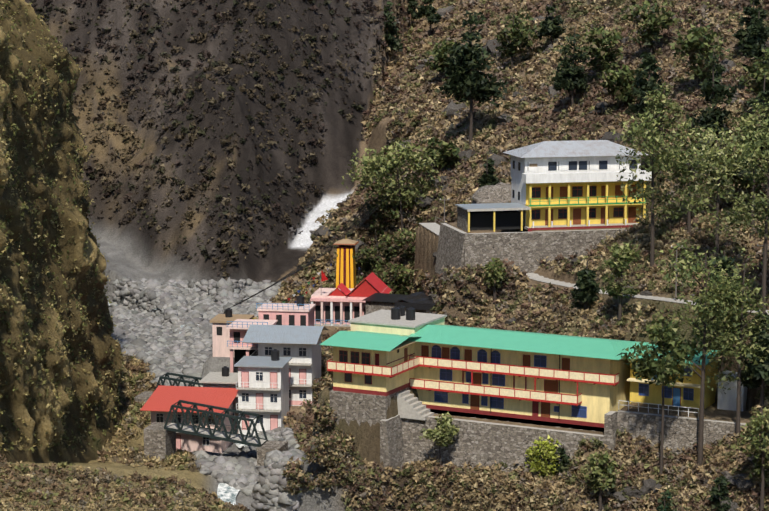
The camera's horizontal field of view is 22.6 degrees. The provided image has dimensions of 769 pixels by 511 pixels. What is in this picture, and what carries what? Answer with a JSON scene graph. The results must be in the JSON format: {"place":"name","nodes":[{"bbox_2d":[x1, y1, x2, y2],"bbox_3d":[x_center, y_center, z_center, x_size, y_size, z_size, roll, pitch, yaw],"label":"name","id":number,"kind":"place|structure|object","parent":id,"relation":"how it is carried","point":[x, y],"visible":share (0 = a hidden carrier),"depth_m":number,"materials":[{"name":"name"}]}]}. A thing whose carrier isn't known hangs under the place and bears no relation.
{"place":"outdoors","nodes":[
{"label":"outdoors","id":0,"kind":"place"},
{"bbox_2d":[0,0,122,464],"bbox_3d":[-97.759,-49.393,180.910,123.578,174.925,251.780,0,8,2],"label":"cliff","id":1,"kind":"structure","parent":0,"point":[13,404],"depth_m":231.35,"materials":[{"name":"brown stone"}]},
{"bbox_2d":[108,298,246,504],"bbox_3d":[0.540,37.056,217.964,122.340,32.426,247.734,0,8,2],"label":"river water","id":2,"kind":"structure","parent":0,"point":[226,493],"depth_m":228.46,"materials":[{"name":"white liquid"}]},
{"bbox_2d":[333,237,358,287],"bbox_3d":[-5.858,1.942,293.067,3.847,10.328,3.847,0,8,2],"label":"temple tower","id":3,"kind":"structure","parent":0,"point":[346,269],"depth_m":291.80,"materials":[{"name":"yellow paint"}]},
{"bbox_2d":[0,0,768,510],"bbox_3d":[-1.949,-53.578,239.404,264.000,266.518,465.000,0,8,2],"label":"terrain","id":4,"kind":"structure","parent":0,"point":[132,250],"depth_m":343.04,"materials":[{"name":"brown soil"}]},
{"bbox_2d":[134,372,202,403],"bbox_3d":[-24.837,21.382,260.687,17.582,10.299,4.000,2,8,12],"label":"bridge","id":5,"kind":"structure","parent":4,"relation":"on","point":[144,396],"depth_m":260.28,"materials":[{"name":"grey metal"}]},
{"bbox_2d":[140,385,237,452],"bbox_3d":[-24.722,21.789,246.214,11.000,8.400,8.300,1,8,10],"label":"building","id":6,"kind":"structure","parent":4,"relation":"on","point":[161,400],"depth_m":244.22,"materials":[{"name":"pink paint"}]},
{"bbox_2d":[110,277,306,510],"bbox_3d":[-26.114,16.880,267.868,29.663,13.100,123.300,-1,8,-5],"label":"river boulders","id":7,"kind":"object","parent":4,"relation":"on","point":[155,339],"visible":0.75,"depth_m":294.38,"materials":[{"name":"grey stone"}]},
{"bbox_2d":[144,400,287,465],"bbox_3d":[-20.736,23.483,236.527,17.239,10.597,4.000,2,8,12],"label":"bridge","id":8,"kind":"structure","parent":4,"relation":"on","point":[160,439],"depth_m":235.95,"materials":[{"name":"grey metal"}]},
{"bbox_2d":[199,349,291,435],"bbox_3d":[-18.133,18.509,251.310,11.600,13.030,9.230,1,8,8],"label":"riverside blocks","id":9,"kind":"structure","parent":4,"relation":"on","point":[260,384],"depth_m":247.41,"materials":[{"name":"white paint"}]},
{"bbox_2d":[195,303,315,386],"bbox_3d":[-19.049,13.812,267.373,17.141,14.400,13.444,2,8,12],"label":"building","id":10,"kind":"structure","parent":4,"relation":"on","point":[228,334],"depth_m":266.84,"materials":[{"name":"paint"}]},
{"bbox_2d":[225,295,303,316],"bbox_3d":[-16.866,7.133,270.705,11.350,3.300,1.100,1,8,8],"label":"water tanks","id":11,"kind":"object","parent":10,"relation":"on","point":[300,301],"visible":1,"depth_m":269.68,"materials":[{"name":"black plastic"}]},
{"bbox_2d":[242,324,327,405],"bbox_3d":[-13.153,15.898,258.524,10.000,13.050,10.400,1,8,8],"label":"building","id":12,"kind":"structure","parent":4,"relation":"on","point":[300,346],"depth_m":254.97,"materials":[{"name":"paint"}]},
{"bbox_2d":[282,456,323,494],"bbox_3d":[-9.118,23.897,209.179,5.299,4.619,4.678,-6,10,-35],"label":"bush","id":13,"kind":"object","parent":4,"relation":"on","point":[296,470],"visible":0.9,"depth_m":207.94,"materials":[{"name":"brown plant"}]},
{"bbox_2d":[252,245,364,318],"bbox_3d":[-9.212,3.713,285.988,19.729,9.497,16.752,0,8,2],"label":"bunting flags","id":14,"kind":"object","parent":4,"relation":"on","point":[304,286],"visible":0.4,"depth_m":284.71},
{"bbox_2d":[230,176,406,307],"bbox_3d":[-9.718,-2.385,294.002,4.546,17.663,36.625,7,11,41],"label":"cables","id":15,"kind":"object","parent":14,"relation":"attached to","point":[294,272],"visible":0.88,"depth_m":295.43,"materials":[{"name":"black plastic"}]},
{"bbox_2d":[298,399,338,431],"bbox_3d":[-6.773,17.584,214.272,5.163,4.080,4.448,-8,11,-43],"label":"bush","id":16,"kind":"object","parent":4,"relation":"on","point":[327,418],"visible":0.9,"depth_m":213.15,"materials":[{"name":"brown plant"}]},
{"bbox_2d":[312,373,332,401],"bbox_3d":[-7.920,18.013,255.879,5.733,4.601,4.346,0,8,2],"label":"bush","id":17,"kind":"object","parent":4,"relation":"on","point":[327,379],"visible":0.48,"depth_m":255.64,"materials":[{"name":"brown plant"}]},
{"bbox_2d":[321,350,332,377],"bbox_3d":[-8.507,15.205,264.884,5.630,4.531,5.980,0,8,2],"label":"bush","id":18,"kind":"object","parent":4,"relation":"on","point":[324,371],"visible":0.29,"depth_m":263.65,"materials":[{"name":"brown plant"}]},
{"bbox_2d":[300,432,355,467],"bbox_3d":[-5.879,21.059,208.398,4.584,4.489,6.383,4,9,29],"label":"bush","id":19,"kind":"object","parent":4,"relation":"on","point":[321,444],"visible":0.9,"depth_m":207.04,"materials":[{"name":"brown plant"}]},
{"bbox_2d":[313,452,357,493],"bbox_3d":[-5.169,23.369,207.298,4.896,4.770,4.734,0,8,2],"label":"bush","id":20,"kind":"object","parent":4,"relation":"on","point":[324,479],"visible":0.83,"depth_m":206.77,"materials":[{"name":"brown plant"}]},
{"bbox_2d":[332,427,354,451],"bbox_3d":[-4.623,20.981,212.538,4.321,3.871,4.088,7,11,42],"label":"bush","id":21,"kind":"object","parent":4,"relation":"on","point":[349,439],"visible":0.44,"depth_m":211.54,"materials":[{"name":"brown plant"}]},
{"bbox_2d":[310,270,390,326],"bbox_3d":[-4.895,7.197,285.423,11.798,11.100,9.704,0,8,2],"label":"temple hall","id":22,"kind":"structure","parent":4,"relation":"on","point":[341,304],"depth_m":282.55,"materials":[{"name":"paint"}]},
{"bbox_2d":[356,276,385,285],"bbox_3d":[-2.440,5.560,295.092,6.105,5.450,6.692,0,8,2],"label":"spur bush","id":23,"kind":"object","parent":4,"relation":"on","point":[360,279],"visible":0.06,"depth_m":295.18,"materials":[{"name":"green plant"}]},
{"bbox_2d":[355,229,393,271],"bbox_3d":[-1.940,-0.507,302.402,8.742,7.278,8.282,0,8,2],"label":"spur bush","id":24,"kind":"object","parent":4,"relation":"on","point":[367,258],"visible":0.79,"depth_m":302.40,"materials":[{"name":"green plant"}]},
{"bbox_2d":[0,0,768,510],"bbox_3d":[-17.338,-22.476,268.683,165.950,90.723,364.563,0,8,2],"label":"scrub bushes","id":25,"kind":"object","parent":4,"relation":"on","point":[548,304],"visible":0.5,"depth_m":264.74,"materials":[{"name":"plant"}]},
{"bbox_2d":[358,191,412,228],"bbox_3d":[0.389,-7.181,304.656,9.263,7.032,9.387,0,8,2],"label":"spur bush","id":26,"kind":"object","parent":4,"relation":"on","point":[387,215],"visible":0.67,"depth_m":303.43,"materials":[{"name":"green plant"}]},
{"bbox_2d":[367,263,413,294],"bbox_3d":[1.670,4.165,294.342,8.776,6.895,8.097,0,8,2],"label":"spur bush","id":27,"kind":"object","parent":4,"relation":"on","point":[397,270],"visible":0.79,"depth_m":292.44,"materials":[{"name":"green plant"}]},
{"bbox_2d":[341,138,440,230],"bbox_3d":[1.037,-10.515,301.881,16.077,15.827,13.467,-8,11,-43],"label":"tree","id":28,"kind":"object","parent":4,"relation":"on","point":[374,169],"visible":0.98,"depth_m":300.73,"materials":[{"name":"green plant"}]},
{"bbox_2d":[384,1,403,68],"bbox_3d":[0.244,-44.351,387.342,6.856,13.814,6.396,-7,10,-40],"label":"tree","id":29,"kind":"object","parent":4,"relation":"on","point":[390,33],"depth_m":386.54,"materials":[{"name":"green plant"}]},
{"bbox_2d":[362,292,434,313],"bbox_3d":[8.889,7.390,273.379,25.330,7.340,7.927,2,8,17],"label":"tarp shacks","id":30,"kind":"structure","parent":4,"relation":"on","point":[420,302],"depth_m":275.52,"materials":[{"name":"plastic"}]},
{"bbox_2d":[388,227,416,259],"bbox_3d":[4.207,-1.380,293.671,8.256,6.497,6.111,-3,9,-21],"label":"spur bush","id":31,"kind":"object","parent":4,"relation":"on","point":[406,236],"visible":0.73,"depth_m":292.84,"materials":[{"name":"green plant"}]},
{"bbox_2d":[407,0,422,25],"bbox_3d":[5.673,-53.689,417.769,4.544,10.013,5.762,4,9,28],"label":"tree","id":32,"kind":"object","parent":4,"relation":"on","point":[412,5],"visible":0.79,"depth_m":416.89,"materials":[{"name":"green plant"}]},
{"bbox_2d":[417,0,441,35],"bbox_3d":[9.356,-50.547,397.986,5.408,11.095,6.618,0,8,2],"label":"tree","id":33,"kind":"object","parent":4,"relation":"on","point":[429,11],"visible":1,"depth_m":396.69,"materials":[{"name":"green plant"}]},
{"bbox_2d":[418,412,459,466],"bbox_3d":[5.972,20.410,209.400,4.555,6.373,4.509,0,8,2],"label":"tree","id":34,"kind":"object","parent":4,"relation":"on","point":[447,427],"visible":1,"depth_m":208.34,"materials":[{"name":"green plant"}]},
{"bbox_2d":[421,135,460,171],"bbox_3d":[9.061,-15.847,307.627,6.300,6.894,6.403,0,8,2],"label":"bush","id":35,"kind":"object","parent":4,"relation":"on","point":[448,154],"visible":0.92,"depth_m":306.62,"materials":[{"name":"green plant"}]},
{"bbox_2d":[423,37,460,81],"bbox_3d":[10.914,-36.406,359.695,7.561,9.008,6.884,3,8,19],"label":"tree","id":36,"kind":"object","parent":4,"relation":"on","point":[442,55],"visible":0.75,"depth_m":358.19,"materials":[{"name":"green plant"}]},
{"bbox_2d":[436,10,507,144],"bbox_3d":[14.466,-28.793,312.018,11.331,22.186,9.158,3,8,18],"label":"tree","id":37,"kind":"object","parent":4,"relation":"on","point":[468,80],"visible":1,"depth_m":310.61,"materials":[{"name":"green plant"}]},
{"bbox_2d":[477,155,499,187],"bbox_3d":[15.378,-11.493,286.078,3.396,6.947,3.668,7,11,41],"label":"conifer tree","id":38,"kind":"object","parent":4,"relation":"on","point":[487,177],"depth_m":285.62,"materials":[{"name":"green plant"}]},
{"bbox_2d":[471,182,510,203],"bbox_3d":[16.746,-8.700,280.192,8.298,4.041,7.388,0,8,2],"label":"boulder","id":39,"kind":"object","parent":4,"relation":"on","point":[500,192],"visible":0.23,"depth_m":278.66,"materials":[{"name":"grey stone"}]},
{"bbox_2d":[482,257,506,303],"bbox_3d":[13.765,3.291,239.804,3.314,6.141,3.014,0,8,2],"label":"tree","id":40,"kind":"object","parent":4,"relation":"on","point":[495,273],"visible":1,"depth_m":239.11,"materials":[{"name":"green plant"}]},
{"bbox_2d":[494,12,541,68],"bbox_3d":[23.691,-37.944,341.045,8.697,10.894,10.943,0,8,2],"label":"tree","id":41,"kind":"object","parent":4,"relation":"on","point":[521,32],"visible":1,"depth_m":340.30,"materials":[{"name":"green plant"}]},
{"bbox_2d":[435,223,626,273],"bbox_3d":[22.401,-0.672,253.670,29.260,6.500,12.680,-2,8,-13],"label":"retaining walls","id":42,"kind":"structure","parent":4,"relation":"on","point":[457,248],"depth_m":246.99,"materials":[{"name":"stone"}]},
{"bbox_2d":[320,309,747,431],"bbox_3d":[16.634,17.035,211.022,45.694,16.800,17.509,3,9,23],"label":"long building","id":43,"kind":"structure","parent":4,"relation":"on","point":[381,358],"depth_m":210.91,"materials":[{"name":"beige paint"}]},
{"bbox_2d":[391,305,414,319],"bbox_3d":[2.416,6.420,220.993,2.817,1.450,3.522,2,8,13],"label":"water tanks","id":44,"kind":"object","parent":43,"relation":"on","point":[397,312],"visible":1,"depth_m":219.53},
{"bbox_2d":[308,0,768,510],"bbox_3d":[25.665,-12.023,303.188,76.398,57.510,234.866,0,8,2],"label":"rock outcrops","id":45,"kind":"object","parent":4,"relation":"on","point":[649,485],"visible":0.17,"depth_m":297.59,"materials":[{"name":"stone"}]},
{"bbox_2d":[524,435,561,478],"bbox_3d":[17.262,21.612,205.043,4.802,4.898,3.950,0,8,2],"label":"yellow green bush","id":46,"kind":"object","parent":4,"relation":"on","point":[535,452],"visible":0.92,"depth_m":204.56,"materials":[{"name":"green plant"}]},
{"bbox_2d":[535,0,565,43],"bbox_3d":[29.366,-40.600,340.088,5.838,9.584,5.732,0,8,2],"label":"tree","id":47,"kind":"object","parent":4,"relation":"on","point":[551,28],"visible":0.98,"depth_m":339.20,"materials":[{"name":"green plant"}]},
{"bbox_2d":[455,140,651,231],"bbox_3d":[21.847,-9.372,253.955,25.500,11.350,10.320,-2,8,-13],"label":"guest house","id":48,"kind":"structure","parent":4,"relation":"on","point":[557,185],"depth_m":251.67,"materials":[{"name":"yellow paint"}]},
{"bbox_2d":[553,444,569,472],"bbox_3d":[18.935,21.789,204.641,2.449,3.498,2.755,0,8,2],"label":"conifer","id":49,"kind":"object","parent":4,"relation":"on","point":[564,458],"visible":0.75,"depth_m":204.35,"materials":[{"name":"green plant"}]},
{"bbox_2d":[380,410,746,475],"bbox_3d":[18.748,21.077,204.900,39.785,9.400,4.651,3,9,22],"label":"retaining walls","id":50,"kind":"structure","parent":4,"relation":"on","point":[475,443],"depth_m":207.27,"materials":[{"name":"stone"}]},
{"bbox_2d":[551,28,590,106],"bbox_3d":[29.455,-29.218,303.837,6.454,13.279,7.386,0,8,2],"label":"tree","id":51,"kind":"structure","parent":4,"relation":"on","point":[572,77],"depth_m":302.99,"materials":[{"name":"green plant"}]},
{"bbox_2d":[570,260,600,309],"bbox_3d":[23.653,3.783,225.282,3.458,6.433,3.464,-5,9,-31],"label":"tree","id":52,"kind":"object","parent":4,"relation":"on","point":[586,284],"depth_m":224.69,"materials":[{"name":"green plant"}]},
{"bbox_2d":[419,216,768,314],"bbox_3d":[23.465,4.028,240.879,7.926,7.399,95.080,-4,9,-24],"label":"footpath","id":53,"kind":"structure","parent":4,"relation":"on","point":[434,227],"depth_m":238.78,"materials":[{"name":"grey concrete"}]},
{"bbox_2d":[579,25,623,78],"bbox_3d":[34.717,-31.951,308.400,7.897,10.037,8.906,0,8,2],"label":"tree","id":54,"kind":"object","parent":4,"relation":"on","point":[597,37],"visible":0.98,"depth_m":307.36,"materials":[{"name":"green plant"}]},
{"bbox_2d":[583,450,619,510],"bbox_3d":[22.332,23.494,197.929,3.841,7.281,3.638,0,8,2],"label":"tree","id":55,"kind":"object","parent":4,"relation":"on","point":[601,475],"visible":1,"depth_m":197.16,"materials":[{"name":"green plant"}]},
{"bbox_2d":[596,64,640,110],"bbox_3d":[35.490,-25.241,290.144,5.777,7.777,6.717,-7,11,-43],"label":"tree","id":56,"kind":"object","parent":4,"relation":"on","point":[622,78],"visible":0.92,"depth_m":289.02,"materials":[{"name":"green plant"}]},
{"bbox_2d":[601,240,640,320],"bbox_3d":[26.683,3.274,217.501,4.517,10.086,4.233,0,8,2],"label":"tree","id":57,"kind":"object","parent":4,"relation":"on","point":[622,254],"visible":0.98,"depth_m":216.94,"materials":[{"name":"green plant"}]},
{"bbox_2d":[623,50,670,130],"bbox_3d":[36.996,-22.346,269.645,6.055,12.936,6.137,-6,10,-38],"label":"tree","id":58,"kind":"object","parent":4,"relation":"on","point":[649,62],"depth_m":268.66,"materials":[{"name":"green plant"}]},
{"bbox_2d":[620,0,681,54],"bbox_3d":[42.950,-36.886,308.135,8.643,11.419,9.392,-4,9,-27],"label":"tree","id":59,"kind":"object","parent":4,"relation":"on","point":[653,19],"visible":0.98,"depth_m":306.19,"materials":[{"name":"green plant"}]},
{"bbox_2d":[612,99,691,266],"bbox_3d":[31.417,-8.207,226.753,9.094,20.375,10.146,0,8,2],"label":"tree","id":60,"kind":"object","parent":4,"relation":"on","point":[651,190],"visible":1,"depth_m":225.69,"materials":[{"name":"green plant"}]},
{"bbox_2d":[617,318,700,474],"bbox_3d":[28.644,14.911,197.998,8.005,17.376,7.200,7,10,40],"label":"thin tree","id":61,"kind":"object","parent":4,"relation":"on","point":[648,366],"visible":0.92,"depth_m":196.54,"materials":[{"name":"green plant"}]},
{"bbox_2d":[642,82,684,180],"bbox_3d":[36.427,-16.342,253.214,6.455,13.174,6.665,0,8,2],"label":"tree","id":62,"kind":"object","parent":4,"relation":"on","point":[653,99],"visible":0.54,"depth_m":252.10,"materials":[{"name":"green plant"}]},
{"bbox_2d":[656,489,676,510],"bbox_3d":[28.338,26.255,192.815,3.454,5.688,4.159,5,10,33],"label":"conifer","id":63,"kind":"object","parent":4,"relation":"on","point":[663,505],"visible":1,"depth_m":192.46,"materials":[{"name":"green plant"}]},
{"bbox_2d":[671,244,682,300],"bbox_3d":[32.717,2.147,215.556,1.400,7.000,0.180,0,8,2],"label":"utility pole","id":64,"kind":"object","parent":4,"relation":"on","point":[676,276],"visible":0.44,"depth_m":215.68,"materials":[{"name":"silver metal"}]},
{"bbox_2d":[665,118,716,232],"bbox_3d":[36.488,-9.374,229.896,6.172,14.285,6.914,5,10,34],"label":"tree","id":65,"kind":"object","parent":4,"relation":"on","point":[685,172],"visible":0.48,"depth_m":228.64,"materials":[{"name":"green plant"}]},
{"bbox_2d":[668,24,729,91],"bbox_3d":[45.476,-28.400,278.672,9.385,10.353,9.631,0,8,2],"label":"tree","id":66,"kind":"object","parent":4,"relation":"on","point":[698,45],"visible":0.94,"depth_m":277.10,"materials":[{"name":"green plant"}]},
{"bbox_2d":[653,239,762,464],"bbox_3d":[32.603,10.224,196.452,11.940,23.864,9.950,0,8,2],"label":"tall tree","id":67,"kind":"object","parent":4,"relation":"on","point":[706,309],"visible":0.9,"depth_m":195.44,"materials":[{"name":"green plant"}]},
{"bbox_2d":[684,51,736,149],"bbox_3d":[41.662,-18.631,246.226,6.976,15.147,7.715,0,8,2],"label":"tree","id":68,"kind":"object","parent":4,"relation":"on","point":[713,90],"depth_m":245.34,"materials":[{"name":"green plant"}]},
{"bbox_2d":[673,121,763,266],"bbox_3d":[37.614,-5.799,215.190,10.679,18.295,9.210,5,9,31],"label":"tree","id":69,"kind":"object","parent":4,"relation":"on","point":[720,193],"visible":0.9,"depth_m":214.26,"materials":[{"name":"green plant"}]},
{"bbox_2d":[696,250,740,327],"bbox_3d":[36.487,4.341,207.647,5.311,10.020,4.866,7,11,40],"label":"tree","id":70,"kind":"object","parent":4,"relation":"on","point":[725,262],"depth_m":206.33,"materials":[{"name":"green plant"}]},
{"bbox_2d":[707,475,736,510],"bbox_3d":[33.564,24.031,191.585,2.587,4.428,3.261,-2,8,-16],"label":"conifer","id":71,"kind":"object","parent":4,"relation":"on","point":[718,494],"visible":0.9,"depth_m":191.44,"materials":[{"name":"green plant"}]},
{"bbox_2d":[696,270,754,370],"bbox_3d":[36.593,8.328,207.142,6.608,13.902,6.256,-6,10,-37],"label":"tree","id":72,"kind":"object","parent":4,"relation":"on","point":[724,321],"visible":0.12,"depth_m":205.98,"materials":[{"name":"green plant"}]},
{"bbox_2d":[697,264,768,437],"bbox_3d":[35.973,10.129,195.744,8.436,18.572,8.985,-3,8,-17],"label":"tree","id":73,"kind":"object","parent":4,"relation":"on","point":[747,330],"visible":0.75,"depth_m":194.84,"materials":[{"name":"green plant"}]},
{"bbox_2d":[703,144,763,205],"bbox_3d":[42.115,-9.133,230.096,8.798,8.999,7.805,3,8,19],"label":"tree","id":74,"kind":"object","parent":4,"relation":"on","point":[743,183],"visible":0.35,"depth_m":228.73,"materials":[{"name":"green plant"}]},
{"bbox_2d":[728,97,768,230],"bbox_3d":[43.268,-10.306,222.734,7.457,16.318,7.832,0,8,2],"label":"tree","id":75,"kind":"object","parent":4,"relation":"on","point":[747,121],"visible":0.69,"depth_m":221.49,"materials":[{"name":"green plant"}]},
{"bbox_2d":[730,407,768,510],"bbox_3d":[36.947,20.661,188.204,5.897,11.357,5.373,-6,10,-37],"label":"tree","id":76,"kind":"object","parent":4,"relation":"on","point":[757,427],"visible":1,"depth_m":187.75,"materials":[{"name":"green plant"}]},
{"bbox_2d":[732,0,768,40],"bbox_3d":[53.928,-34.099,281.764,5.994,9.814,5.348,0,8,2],"label":"tree","id":77,"kind":"object","parent":4,"relation":"on","point":[742,33],"visible":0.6,"depth_m":281.12,"materials":[{"name":"green plant"}]},
{"bbox_2d":[734,121,768,329],"bbox_3d":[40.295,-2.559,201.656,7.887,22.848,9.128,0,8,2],"label":"tree","id":78,"kind":"object","parent":4,"relation":"on","point":[758,198],"visible":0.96,"depth_m":201.17,"materials":[{"name":"green plant"}]},
{"bbox_2d":[738,11,768,72],"bbox_3d":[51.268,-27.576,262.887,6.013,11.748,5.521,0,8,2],"label":"tree","id":79,"kind":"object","parent":4,"relation":"on","point":[756,37],"depth_m":261.72,"materials":[{"name":"green plant"}]},
{"bbox_2d":[739,47,768,101],"bbox_3d":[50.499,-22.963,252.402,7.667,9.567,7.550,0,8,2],"label":"tree","id":80,"kind":"object","parent":4,"relation":"on","point":[759,72],"visible":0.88,"depth_m":252.54,"materials":[{"name":"green plant"}]},
{"bbox_2d":[739,75,768,156],"bbox_3d":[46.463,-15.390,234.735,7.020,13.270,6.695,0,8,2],"label":"tree","id":81,"kind":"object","parent":4,"relation":"on","point":[762,94],"depth_m":233.61,"materials":[{"name":"green plant"}]},
{"bbox_2d":[741,312,768,413],"bbox_3d":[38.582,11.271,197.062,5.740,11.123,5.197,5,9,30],"label":"tree","id":82,"kind":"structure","parent":4,"relation":"on","point":[760,374],"depth_m":195.91,"materials":[{"name":"green plant"}]},
{"bbox_2d":[757,242,768,297],"bbox_3d":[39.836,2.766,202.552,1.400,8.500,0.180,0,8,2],"label":"utility pole","id":83,"kind":"object","parent":4,"relation":"on","point":[762,262],"visible":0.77,"depth_m":202.03,"materials":[{"name":"silver metal"}]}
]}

